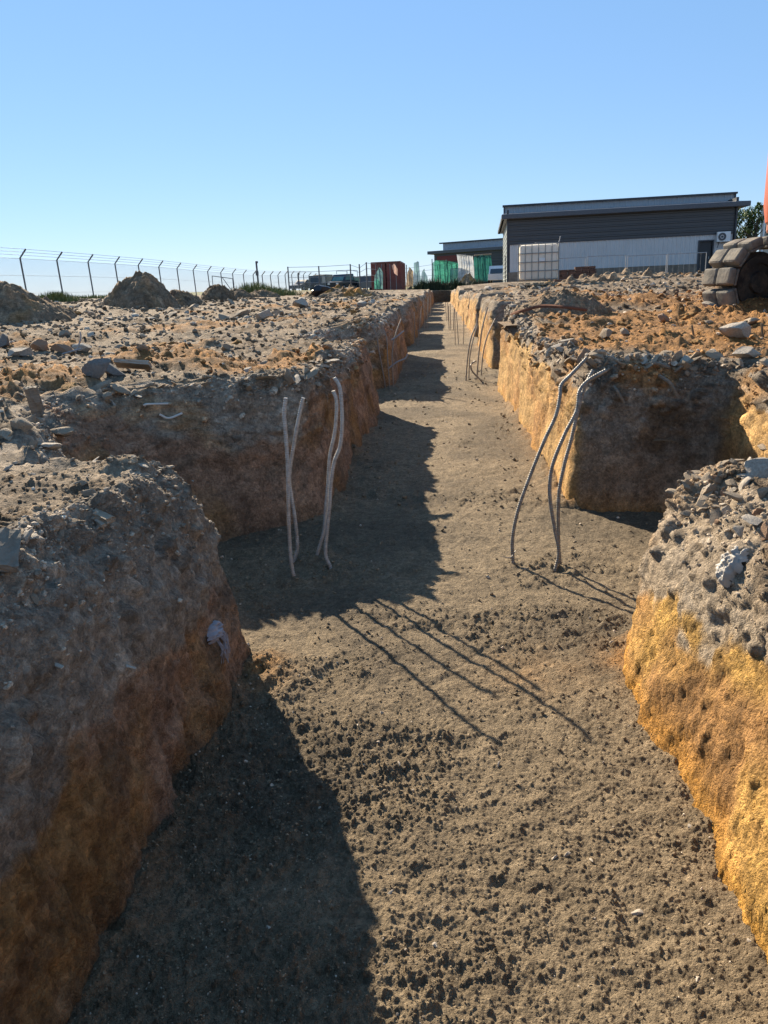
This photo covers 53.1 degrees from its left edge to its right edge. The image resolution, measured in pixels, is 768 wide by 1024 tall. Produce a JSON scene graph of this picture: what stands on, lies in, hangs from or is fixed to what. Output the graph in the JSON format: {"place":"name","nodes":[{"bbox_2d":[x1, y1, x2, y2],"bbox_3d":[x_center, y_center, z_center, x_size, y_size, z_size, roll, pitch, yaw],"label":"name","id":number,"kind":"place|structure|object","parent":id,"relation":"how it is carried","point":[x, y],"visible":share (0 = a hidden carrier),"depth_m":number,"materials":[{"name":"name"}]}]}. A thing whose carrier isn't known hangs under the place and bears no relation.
{"place":"outdoors","nodes":[
{"label":"outdoors","id":0,"kind":"place"},
{"bbox_2d":[74,294,106,298],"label":"grass","id":1,"kind":"structure","parent":0,"point":[90,297],"depth_m":32.62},
{"bbox_2d":[231,281,284,295],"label":"grass","id":2,"kind":"structure","parent":0,"point":[253,287],"depth_m":49.44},
{"bbox_2d":[271,286,302,295],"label":"grass","id":3,"kind":"structure","parent":0,"point":[288,292],"depth_m":53.52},
{"bbox_2d":[0,273,767,1023],"bbox_3d":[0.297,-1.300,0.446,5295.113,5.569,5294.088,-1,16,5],"label":"ground","id":4,"kind":"structure","parent":0,"point":[88,795],"depth_m":2.84,"materials":[{"name":"soil"}]},
{"bbox_2d":[0,333,9,347],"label":"concrete lump","id":5,"kind":"object","parent":4,"relation":"on","point":[4,340],"visible":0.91,"depth_m":10.24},
{"bbox_2d":[0,428,12,441],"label":"stone","id":6,"kind":"object","parent":4,"relation":"on","point":[5,433],"visible":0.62,"depth_m":3.53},
{"bbox_2d":[0,527,21,572],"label":"concrete rubble piece","id":7,"kind":"object","parent":4,"relation":"on","point":[10,542],"visible":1,"depth_m":1.87,"materials":[{"name":"concrete"}]},
{"bbox_2d":[7,347,33,355],"bbox_3d":[-4.207,-1.853,8.888,0.168,0.097,0.264,4,17,23],"label":"concrete lump","id":8,"kind":"object","parent":4,"relation":"on","point":[28,351],"visible":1,"depth_m":8.83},
{"bbox_2d":[10,417,33,431],"bbox_3d":[-1.703,-0.404,3.612,0.106,0.083,0.062,-7,16,-14],"label":"stone","id":9,"kind":"object","parent":4,"relation":"on","point":[24,424],"visible":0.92,"depth_m":3.60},
{"bbox_2d":[22,529,31,543],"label":"rubble piece","id":10,"kind":"object","parent":4,"relation":"on","point":[27,534],"visible":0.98,"depth_m":1.99,"materials":[{"name":"stone"}]},
{"bbox_2d":[24,386,44,416],"bbox_3d":[-1.923,-0.609,4.226,0.068,0.168,0.065,-9,23,-11],"label":"wood stump","id":11,"kind":"object","parent":4,"relation":"on","point":[34,399],"visible":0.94,"depth_m":4.20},
{"bbox_2d":[0,281,71,322],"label":"spoil heap","id":12,"kind":"object","parent":4,"relation":"on","point":[18,304],"visible":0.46,"depth_m":16.93,"materials":[{"name":"soil"}]},
{"bbox_2d":[31,593,40,605],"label":"stone","id":13,"kind":"object","parent":4,"relation":"on","point":[35,599],"visible":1,"depth_m":1.90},
{"bbox_2d":[30,339,47,350],"bbox_3d":[-4.245,-2.053,9.475,0.126,0.150,0.229,11,21,39],"label":"brick lump","id":14,"kind":"object","parent":4,"relation":"on","point":[39,345],"visible":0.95,"depth_m":9.44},
{"bbox_2d":[38,443,61,448],"bbox_3d":[-1.589,-0.317,3.638,0.110,0.032,0.078,8,15,-4],"label":"stone","id":15,"kind":"object","parent":4,"relation":"on","point":[53,445],"visible":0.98,"depth_m":3.62,"materials":[{"name":"stone"}]},
{"bbox_2d":[38,290,81,301],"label":"grass","id":16,"kind":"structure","parent":4,"relation":"on","point":[58,296],"depth_m":27.62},
{"bbox_2d":[43,296,76,317],"bbox_3d":[-8.560,-5.002,18.938,2.750,0.695,2.250,-1,16,5],"label":"spoil heap","id":17,"kind":"object","parent":4,"relation":"on","point":[70,312],"visible":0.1,"depth_m":18.79,"materials":[{"name":"soil"}]},
{"bbox_2d":[50,427,73,436],"bbox_3d":[-1.781,-0.439,4.227,0.133,0.052,0.095,7,18,30],"label":"stone","id":18,"kind":"object","parent":4,"relation":"on","point":[64,431],"visible":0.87,"depth_m":4.20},
{"bbox_2d":[51,344,72,352],"bbox_3d":[-3.985,-2.019,9.514,0.249,0.146,0.153,-6,16,-12],"label":"brick lump","id":19,"kind":"object","parent":4,"relation":"on","point":[64,348],"visible":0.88,"depth_m":9.46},
{"bbox_2d":[61,382,76,390],"bbox_3d":[-1.994,-0.778,4.859,0.097,0.052,0.126,3,43,11],"label":"soil clod","id":20,"kind":"object","parent":4,"relation":"on","point":[65,386],"visible":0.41,"depth_m":4.85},
{"bbox_2d":[72,343,91,351],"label":"concrete lump","id":21,"kind":"object","parent":4,"relation":"on","point":[84,347],"visible":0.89,"depth_m":9.50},
{"bbox_2d":[80,489,96,495],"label":"stone","id":22,"kind":"object","parent":4,"relation":"on","point":[88,492],"visible":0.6,"depth_m":2.64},
{"bbox_2d":[81,358,110,378],"bbox_3d":[-1.925,-0.960,5.155,0.166,0.139,0.144,5,17,24],"label":"concrete block","id":23,"kind":"object","parent":4,"relation":"on","point":[96,368],"depth_m":5.11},
{"bbox_2d":[93,379,111,388],"bbox_3d":[-1.831,-0.834,5.013,0.132,0.029,0.059,-37,43,-23],"label":"rubble piece","id":24,"kind":"object","parent":4,"relation":"on","point":[102,384],"visible":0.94,"depth_m":5.00,"materials":[{"name":"stone"}]},
{"bbox_2d":[112,383,130,393],"bbox_3d":[-1.716,-0.805,5.028,0.133,0.031,0.106,17,26,-28],"label":"rubble piece","id":25,"kind":"object","parent":4,"relation":"on","point":[120,388],"visible":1,"depth_m":5.01,"materials":[{"name":"stone"}]},
{"bbox_2d":[114,358,151,369],"bbox_3d":[-1.952,-1.150,5.973,0.269,0.036,0.169,2,-5,-8],"label":"concrete piece","id":26,"kind":"object","parent":4,"relation":"on","point":[134,364],"visible":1,"depth_m":5.92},
{"bbox_2d":[103,270,178,307],"bbox_3d":[-7.495,-6.863,23.903,2.875,1.260,2.750,-1,16,5],"label":"spoil heap","id":27,"kind":"object","parent":4,"relation":"on","point":[139,287],"visible":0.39,"depth_m":23.37,"materials":[{"name":"soil"}]},
{"bbox_2d":[0,247,321,296],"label":"security fence","id":28,"kind":"object","parent":4,"relation":"on","point":[90,274],"visible":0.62,"depth_m":41.86,"materials":[{"name":"grey"}]},
{"bbox_2d":[170,289,205,305],"bbox_3d":[-6.628,-6.901,24.981,2.125,0.666,2.250,-1,16,5],"label":"spoil heap","id":29,"kind":"object","parent":4,"relation":"on","point":[184,298],"visible":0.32,"depth_m":24.55,"materials":[{"name":"soil"}]},
{"bbox_2d":[207,620,230,663],"bbox_3d":[-0.651,0.508,3.032,0.075,0.161,0.202,-4,16,-5],"label":"fibre sheet","id":30,"kind":"object","parent":4,"relation":"on","point":[216,632],"visible":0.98,"depth_m":2.99,"materials":[{"name":"fabric"}]},
{"bbox_2d":[200,284,237,300],"bbox_3d":[-6.483,-8.502,29.950,1.875,0.769,2.000,-1,16,5],"label":"spoil heap","id":31,"kind":"object","parent":4,"relation":"on","point":[216,292],"visible":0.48,"depth_m":29.51,"materials":[{"name":"gravel"}]},
{"bbox_2d":[230,288,252,297],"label":"spoil heap","id":32,"kind":"object","parent":4,"relation":"on","point":[237,293],"visible":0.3,"depth_m":32.63,"materials":[{"name":"soil"}]},
{"bbox_2d":[256,309,270,319],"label":"concrete lump","id":33,"kind":"object","parent":4,"relation":"on","point":[265,314],"visible":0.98,"depth_m":14.96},
{"bbox_2d":[250,289,279,296],"bbox_3d":[-5.702,-10.182,35.988,2.250,0.541,2.000,-1,16,5],"label":"spoil heap","id":34,"kind":"object","parent":4,"relation":"on","point":[261,293],"visible":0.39,"depth_m":35.57,"materials":[{"name":"soil"}]},
{"bbox_2d":[284,368,294,382],"bbox_3d":[-0.658,-0.956,5.374,0.062,0.114,0.089,4,17,22],"label":"stone","id":35,"kind":"object","parent":4,"relation":"on","point":[288,377],"visible":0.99,"depth_m":5.34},
{"bbox_2d":[290,280,308,289],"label":"car","id":36,"kind":"object","parent":4,"relation":"on","point":[301,285],"visible":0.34,"depth_m":98.59,"materials":[{"name":"white paint"}]},
{"bbox_2d":[292,299,307,307],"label":"concrete lump","id":37,"kind":"object","parent":4,"relation":"on","point":[301,303],"visible":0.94,"depth_m":21.57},
{"bbox_2d":[306,367,318,378],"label":"rubble piece","id":38,"kind":"object","parent":4,"relation":"on","point":[312,372],"visible":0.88,"depth_m":5.60,"materials":[{"name":"stone"}]},
{"bbox_2d":[311,285,330,296],"bbox_3d":[-2.866,-10.007,34.714,0.824,0.509,0.652,-13,19,-33],"label":"rubbish bag","id":39,"kind":"object","parent":4,"relation":"on","point":[317,290],"visible":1,"depth_m":34.50,"materials":[{"name":"black plastic"}]},
{"bbox_2d":[309,274,332,289],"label":"truck","id":40,"kind":"object","parent":4,"relation":"on","point":[314,280],"visible":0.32,"depth_m":93.95,"materials":[{"name":"grey"}]},
{"bbox_2d":[326,270,357,287],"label":"pickup truck","id":41,"kind":"object","parent":4,"relation":"on","point":[341,280],"visible":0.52,"depth_m":88.64,"materials":[{"name":"black paint"}]},
{"bbox_2d":[299,284,390,296],"bbox_3d":[-1.911,-10.837,37.926,5.500,0.847,3.000,-1,16,5],"label":"spoil heap","id":42,"kind":"object","parent":4,"relation":"on","point":[337,290],"visible":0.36,"depth_m":37.34,"materials":[{"name":"soil"}]},
{"bbox_2d":[354,276,371,289],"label":"van","id":43,"kind":"object","parent":4,"relation":"on","point":[363,283],"visible":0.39,"depth_m":90.45,"materials":[{"name":"grey paint"}]},
{"bbox_2d":[287,260,446,289],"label":"site fence","id":44,"kind":"object","parent":4,"relation":"on","point":[359,282],"visible":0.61,"depth_m":59.78,"materials":[{"name":"metal"}]},
{"bbox_2d":[374,267,382,289],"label":"shade net","id":45,"kind":"object","parent":4,"relation":"on","point":[379,275],"visible":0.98,"depth_m":62.69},
{"bbox_2d":[0,287,767,757],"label":"shoulder rubble","id":46,"kind":"object","parent":4,"relation":"on","point":[524,335],"visible":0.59,"depth_m":4.50,"materials":[{"name":"stone"}]},
{"bbox_2d":[92,508,115,524],"bbox_3d":[-0.879,0.015,2.391,0.091,0.026,0.037,17,29,29],"label":"long stone","id":47,"kind":"object","parent":46,"relation":"on","point":[105,518],"visible":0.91,"depth_m":2.37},
{"bbox_2d":[577,347,590,363],"bbox_3d":[1.466,-1.112,5.546,0.141,0.153,0.068,-7,17,-17],"label":"brick lump","id":48,"kind":"object","parent":46,"relation":"on","point":[584,351],"visible":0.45,"depth_m":5.53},
{"bbox_2d":[677,360,691,369],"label":"rubble piece","id":49,"kind":"object","parent":46,"relation":"on","point":[685,364],"visible":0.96,"depth_m":5.14,"materials":[{"name":"stone"}]},
{"bbox_2d":[696,490,713,506],"bbox_3d":[1.268,-0.062,3.031,0.060,0.022,0.122,0,43,31],"label":"rubble piece","id":50,"kind":"object","parent":46,"relation":"on","point":[701,500],"visible":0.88,"depth_m":3.02,"materials":[{"name":"stone"}]},
{"bbox_2d":[0,270,767,515],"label":"loose rubble","id":51,"kind":"object","parent":4,"relation":"on","point":[144,308],"visible":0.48,"depth_m":12.84,"materials":[{"name":"stone"}]},
{"bbox_2d":[105,363,125,376],"bbox_3d":[-1.930,-1.011,5.467,0.113,0.132,0.207,9,2,36],"label":"concrete lump","id":52,"kind":"object","parent":51,"relation":"on","point":[112,370],"visible":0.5,"depth_m":5.43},
{"bbox_2d":[371,261,405,289],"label":"shipping container","id":53,"kind":"object","parent":4,"relation":"on","point":[392,280],"visible":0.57,"depth_m":65.60,"materials":[{"name":"metal"}]},
{"bbox_2d":[372,263,385,289],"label":"door","id":54,"kind":"structure","parent":53,"relation":"in","point":[382,266],"depth_m":65.55,"materials":[{"name":"metal"}]},
{"bbox_2d":[386,263,399,289],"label":"door","id":55,"kind":"structure","parent":53,"relation":"in","point":[393,281],"depth_m":65.56,"materials":[{"name":"metal"}]},
{"bbox_2d":[406,267,412,286],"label":"cloth sheet","id":56,"kind":"object","parent":4,"relation":"on","point":[409,281],"visible":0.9,"depth_m":88.25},
{"bbox_2d":[413,261,420,285],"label":"shade net","id":57,"kind":"object","parent":4,"relation":"on","point":[417,277],"visible":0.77,"depth_m":87.58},
{"bbox_2d":[410,280,432,289],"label":"weed clump","id":58,"kind":"object","parent":4,"relation":"on","point":[417,286],"visible":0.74,"depth_m":83.48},
{"bbox_2d":[422,277,451,290],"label":"weed clump","id":59,"kind":"object","parent":4,"relation":"on","point":[435,284],"visible":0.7,"depth_m":83.49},
{"bbox_2d":[432,259,457,282],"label":"shade net","id":60,"kind":"object","parent":4,"relation":"on","point":[441,269],"visible":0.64,"depth_m":89.36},
{"bbox_2d":[450,268,457,282],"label":"cloth sheet","id":61,"kind":"object","parent":60,"relation":"attached to","point":[453,273],"visible":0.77,"depth_m":88.93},
{"bbox_2d":[442,278,467,289],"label":"weed clump","id":62,"kind":"object","parent":4,"relation":"on","point":[455,284],"visible":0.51,"depth_m":83.55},
{"bbox_2d":[427,238,502,282],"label":"storage building","id":63,"kind":"structure","parent":4,"relation":"on","point":[451,250],"depth_m":103.31,"materials":[{"name":"metal"}]},
{"bbox_2d":[456,254,473,281],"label":"cloth sheet","id":64,"kind":"object","parent":4,"relation":"on","point":[465,264],"visible":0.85,"depth_m":87.99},
{"bbox_2d":[460,273,475,284],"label":"spoil heap","id":65,"kind":"object","parent":4,"relation":"on","point":[467,278],"visible":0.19,"depth_m":86.40,"materials":[{"name":"soil"}]},
{"bbox_2d":[488,265,502,282],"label":"parked van","id":66,"kind":"object","parent":4,"relation":"on","point":[495,272],"visible":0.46,"depth_m":78.42,"materials":[{"name":"white paint"}]},
{"bbox_2d":[517,236,560,287],"bbox_3d":[4.518,-7.235,22.422,1.213,1.423,1.100,1,16,11],"label":"water tank","id":67,"kind":"object","parent":4,"relation":"on","point":[538,260],"visible":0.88,"depth_m":21.95,"materials":[{"name":"plastic"}]},
{"bbox_2d":[498,288,611,325],"bbox_3d":[2.328,-2.670,9.964,1.625,0.475,1.250,-1,16,5],"label":"spoil heap","id":68,"kind":"object","parent":4,"relation":"on","point":[587,300],"visible":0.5,"depth_m":9.70,"materials":[{"name":"soil"}]},
{"bbox_2d":[510,304,587,314],"bbox_3d":[1.897,-2.527,9.637,0.469,0.149,1.277,-13,19,-34],"label":"hose","id":69,"kind":"object","parent":68,"relation":"on","point":[549,306],"visible":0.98,"depth_m":9.38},
{"bbox_2d":[554,266,595,281],"bbox_3d":[6.708,-8.368,27.029,1.428,0.483,0.505,0,16,10],"label":"brick stack","id":70,"kind":"object","parent":4,"relation":"on","point":[575,272],"visible":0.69,"depth_m":26.80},
{"bbox_2d":[599,328,612,337],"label":"stone","id":71,"kind":"object","parent":4,"relation":"on","point":[606,333],"visible":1,"depth_m":6.74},
{"bbox_2d":[559,267,677,283],"bbox_3d":[7.170,-7.277,23.808,5.000,0.531,2.250,-1,16,5],"label":"spoil heap","id":72,"kind":"object","parent":4,"relation":"on","point":[626,273],"visible":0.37,"depth_m":23.37,"materials":[{"name":"soil"}]},
{"bbox_2d":[498,192,750,281],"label":"warehouse","id":73,"kind":"structure","parent":4,"relation":"on","point":[691,224],"depth_m":54.37,"materials":[{"name":"metal"}]},
{"bbox_2d":[698,241,711,270],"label":"door","id":74,"kind":"structure","parent":73,"relation":"in","point":[704,246],"depth_m":54.03,"materials":[{"name":"metal"}]},
{"bbox_2d":[716,231,730,247],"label":"air conditioner","id":75,"kind":"object","parent":73,"relation":"attached to","point":[723,236],"visible":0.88,"depth_m":53.08,"materials":[{"name":"white paint"}]},
{"bbox_2d":[645,361,669,368],"bbox_3d":[1.848,-0.991,5.189,0.166,0.058,0.038,0,16,10],"label":"wood splinter","id":76,"kind":"object","parent":4,"relation":"on","point":[659,364],"visible":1,"depth_m":5.18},
{"bbox_2d":[658,374,678,397],"bbox_3d":[1.912,-0.848,5.165,0.144,0.160,0.049,5,18,26],"label":"root stub","id":77,"kind":"object","parent":4,"relation":"hanging from","point":[667,380],"visible":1,"depth_m":5.15,"materials":[{"name":"grey wood"}]},
{"bbox_2d":[672,350,682,361],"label":"stone","id":78,"kind":"object","parent":4,"relation":"on","point":[677,356],"visible":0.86,"depth_m":5.19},
{"bbox_2d":[679,312,697,319],"bbox_3d":[3.697,-2.380,9.320,0.180,0.101,0.238,-8,17,-18],"label":"soil clod","id":79,"kind":"object","parent":4,"relation":"on","point":[686,316],"visible":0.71,"depth_m":9.24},
{"bbox_2d":[702,483,718,494],"bbox_3d":[1.291,-0.078,3.053,0.083,0.078,0.040,-23,65,-21],"label":"stone","id":80,"kind":"object","parent":4,"relation":"on","point":[713,486],"visible":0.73,"depth_m":3.03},
{"bbox_2d":[709,504,720,523],"bbox_3d":[1.247,0.016,2.888,0.059,0.022,0.121,-4,49,12],"label":"rubble piece","id":81,"kind":"object","parent":4,"relation":"on","point":[715,514],"visible":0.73,"depth_m":2.88,"materials":[{"name":"stone"}]},
{"bbox_2d":[706,350,723,358],"bbox_3d":[2.232,-1.055,5.166,0.127,0.030,0.100,32,51,24],"label":"rubble piece","id":82,"kind":"object","parent":4,"relation":"on","point":[712,354],"visible":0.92,"depth_m":5.16,"materials":[{"name":"stone"}]},
{"bbox_2d":[715,546,748,587],"bbox_3d":[1.128,0.172,2.490,0.103,0.132,0.148,-1,16,5],"label":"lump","id":83,"kind":"object","parent":4,"relation":"hanging from","point":[729,567],"visible":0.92,"depth_m":2.46,"materials":[{"name":"stone"}]},
{"bbox_2d":[723,491,742,500],"bbox_3d":[1.288,-0.059,2.816,0.050,0.020,0.082,-29,51,-35],"label":"rubble piece","id":84,"kind":"object","parent":4,"relation":"on","point":[735,496],"visible":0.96,"depth_m":2.80,"materials":[{"name":"stone"}]},
{"bbox_2d":[702,160,767,306],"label":"excavator","id":85,"kind":"object","parent":4,"relation":"on","point":[741,274],"visible":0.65,"depth_m":9.78,"materials":[{"name":"metal"}]},
{"bbox_2d":[719,321,750,337],"bbox_3d":[2.706,-1.403,5.931,0.213,0.130,0.130,10,20,38],"label":"concrete lump","id":86,"kind":"object","parent":4,"relation":"on","point":[741,329],"visible":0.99,"depth_m":5.91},
{"bbox_2d":[733,525,743,536],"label":"rubble piece","id":87,"kind":"object","parent":4,"relation":"on","point":[738,529],"visible":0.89,"depth_m":2.55,"materials":[{"name":"stone"}]},
{"bbox_2d":[739,476,750,491],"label":"concrete lump","id":88,"kind":"object","parent":4,"relation":"on","point":[744,482],"visible":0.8,"depth_m":2.85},
{"bbox_2d":[732,346,761,357],"bbox_3d":[2.362,-1.033,4.985,0.192,0.081,0.089,1,21,-8],"label":"concrete lump","id":89,"kind":"object","parent":4,"relation":"on","point":[745,352],"visible":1,"depth_m":4.97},
{"bbox_2d":[741,514,761,524],"bbox_3d":[1.197,0.025,2.500,0.067,0.013,0.075,21,29,28],"label":"rubble piece","id":90,"kind":"object","parent":4,"relation":"on","point":[751,519],"visible":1,"depth_m":2.49,"materials":[{"name":"stone"}]},
{"bbox_2d":[736,201,767,251],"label":"leafy tree","id":91,"kind":"object","parent":4,"relation":"on","point":[747,230],"visible":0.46,"depth_m":61.05,"materials":[{"name":"green plant"}]},
{"bbox_2d":[744,457,767,478],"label":"concrete lump","id":92,"kind":"object","parent":4,"relation":"on","point":[756,467],"visible":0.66,"depth_m":2.95,"materials":[{"name":"concrete"}]},
{"bbox_2d":[757,487,767,498],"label":"stone","id":93,"kind":"object","parent":4,"relation":"on","point":[762,492],"visible":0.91,"depth_m":2.69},
{"bbox_2d":[759,521,767,540],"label":"brick lump","id":94,"kind":"object","parent":4,"relation":"on","point":[763,533],"visible":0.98,"depth_m":2.44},
{"bbox_2d":[0,0,767,295],"label":"sky","id":95,"kind":"structure","parent":0,"point":[300,135],"materials":[{"name":"blue"}]},
{"bbox_2d":[66,302,767,1023],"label":"trench floor","id":96,"kind":"structure","parent":0,"point":[474,546],"depth_m":2.53,"materials":[{"name":"soil"}]},
{"bbox_2d":[282,398,295,576],"bbox_3d":[-0.522,-0.052,4.269,0.064,1.166,0.023,-1,16,5],"label":"starter bar","id":97,"kind":"object","parent":96,"relation":"on","point":[287,459],"visible":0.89,"depth_m":4.23,"materials":[{"name":"metal"}]},
{"bbox_2d":[287,397,304,565],"bbox_3d":[-0.535,-0.115,4.554,0.215,1.122,0.045,-1,16,5],"label":"starter bar","id":98,"kind":"object","parent":96,"relation":"on","point":[291,464],"visible":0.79,"depth_m":4.53,"materials":[{"name":"metal"}]},
{"bbox_2d":[316,390,338,554],"bbox_3d":[-0.345,-0.154,4.592,0.206,1.136,0.023,-1,16,5],"label":"starter bar","id":99,"kind":"object","parent":96,"relation":"on","point":[329,469],"visible":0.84,"depth_m":4.55,"materials":[{"name":"metal"}]},
{"bbox_2d":[324,377,343,568],"bbox_3d":[-0.286,-0.143,4.382,0.168,1.242,0.023,-1,16,5],"label":"starter bar","id":100,"kind":"object","parent":96,"relation":"on","point":[337,382],"visible":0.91,"depth_m":4.35,"materials":[{"name":"metal"}]},
{"bbox_2d":[368,321,385,387],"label":"starter bar","id":101,"kind":"object","parent":96,"relation":"on","point":[379,353],"visible":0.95,"depth_m":11.81,"materials":[{"name":"metal"}]},
{"bbox_2d":[380,323,389,387],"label":"starter bar","id":102,"kind":"object","parent":96,"relation":"on","point":[387,354],"visible":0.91,"depth_m":11.71,"materials":[{"name":"metal"}]},
{"bbox_2d":[389,319,407,385],"bbox_3d":[0.209,-2.390,11.815,0.326,1.133,0.024,-1,16,5],"label":"starter bar","id":103,"kind":"object","parent":96,"relation":"on","point":[395,336],"visible":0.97,"depth_m":11.79,"materials":[{"name":"metal"}]},
{"bbox_2d":[74,359,767,1023],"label":"floor crumbs","id":104,"kind":"object","parent":96,"relation":"on","point":[432,801],"visible":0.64,"depth_m":2.44,"materials":[{"name":"stone"}]},
{"bbox_2d":[465,314,477,380],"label":"starter bar","id":105,"kind":"object","parent":96,"relation":"on","point":[469,346],"visible":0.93,"depth_m":12.17,"materials":[{"name":"metal"}]},
{"bbox_2d":[476,307,487,378],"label":"starter bar","id":106,"kind":"object","parent":96,"relation":"on","point":[480,341],"visible":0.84,"depth_m":12.24,"materials":[{"name":"metal"}]},
{"bbox_2d":[481,318,495,375],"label":"starter bar","id":107,"kind":"object","parent":96,"relation":"on","point":[484,345],"visible":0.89,"depth_m":12.93,"materials":[{"name":"metal"}]},
{"bbox_2d":[502,357,587,563],"bbox_3d":[0.913,-0.206,4.401,0.574,1.307,0.060,-10,17,-24],"label":"starter bar","id":108,"kind":"object","parent":96,"relation":"on","point":[561,384],"visible":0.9,"depth_m":4.34,"materials":[{"name":"metal"}]},
{"bbox_2d":[556,370,594,564],"bbox_3d":[1.069,-0.179,4.342,0.253,1.222,0.064,-14,19,-34],"label":"starter bar","id":109,"kind":"object","parent":96,"relation":"on","point":[591,373],"visible":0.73,"depth_m":4.29,"materials":[{"name":"metal"}]},
{"bbox_2d":[548,369,606,571],"bbox_3d":[1.063,-0.160,4.307,0.371,1.248,0.101,-12,18,-29],"label":"starter bar","id":110,"kind":"object","parent":96,"relation":"on","point":[578,397],"visible":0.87,"depth_m":4.24,"materials":[{"name":"metal"}]},
{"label":"rail","id":111,"kind":"object","parent":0,"visible":0},
{"bbox_2d":[474,255,491,281],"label":"shade net","id":112,"kind":"object","parent":111,"relation":"hanging from","point":[482,263],"visible":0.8,"depth_m":88.45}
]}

